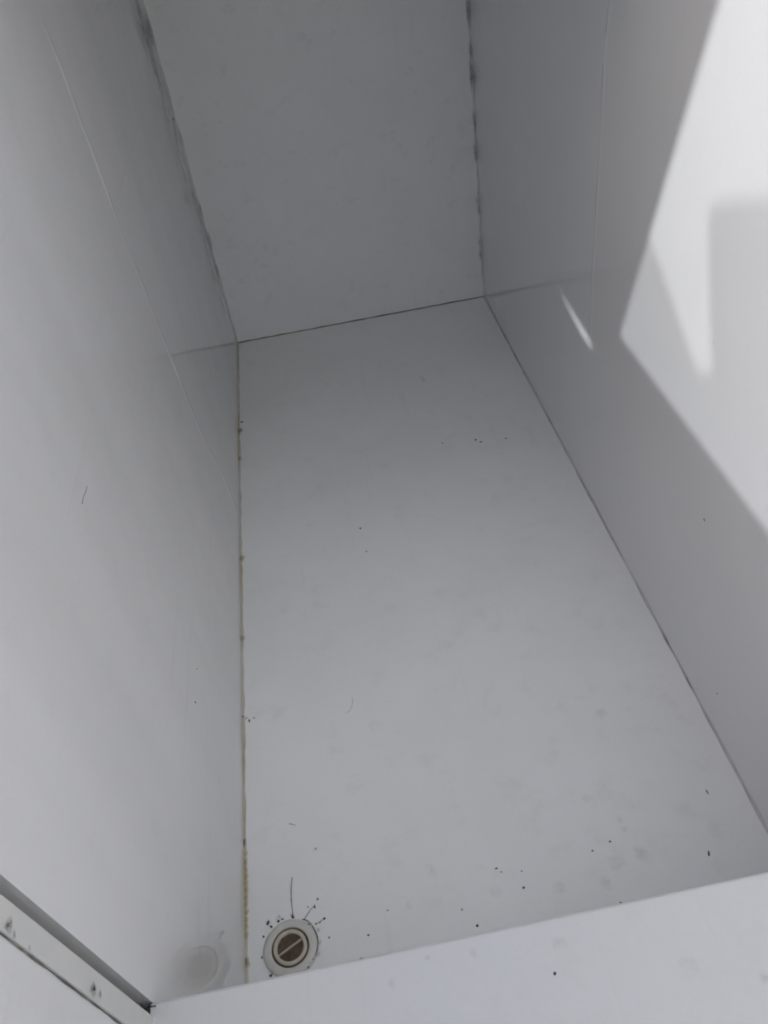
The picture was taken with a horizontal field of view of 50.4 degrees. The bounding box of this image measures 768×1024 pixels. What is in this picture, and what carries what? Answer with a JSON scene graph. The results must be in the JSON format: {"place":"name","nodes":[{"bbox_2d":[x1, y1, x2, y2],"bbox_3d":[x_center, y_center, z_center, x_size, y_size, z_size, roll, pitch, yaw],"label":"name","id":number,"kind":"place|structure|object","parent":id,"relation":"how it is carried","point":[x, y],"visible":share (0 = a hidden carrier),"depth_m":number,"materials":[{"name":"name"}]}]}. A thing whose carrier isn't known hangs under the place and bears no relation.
{"place":"outdoors","nodes":[
{"label":"outdoors","id":0,"kind":"place"},
{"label":"deck","id":1,"kind":"structure","parent":0,"visible":0},
{"bbox_2d":[0,0,767,1023],"bbox_3d":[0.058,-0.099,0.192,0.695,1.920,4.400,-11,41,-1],"label":"storage locker","id":2,"kind":"object","parent":1,"relation":"on","point":[272,272],"visible":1,"depth_m":1.08,"materials":[{"name":"plastic"}]},
{"bbox_2d":[263,919,317,976],"bbox_3d":[-0.110,0.513,0.960,0.066,0.005,0.066,-11,41,-1],"label":"drain fitting","id":3,"kind":"object","parent":2,"relation":"on","point":[290,946],"visible":0.98,"depth_m":0.96,"materials":[{"name":"plastic"}]},
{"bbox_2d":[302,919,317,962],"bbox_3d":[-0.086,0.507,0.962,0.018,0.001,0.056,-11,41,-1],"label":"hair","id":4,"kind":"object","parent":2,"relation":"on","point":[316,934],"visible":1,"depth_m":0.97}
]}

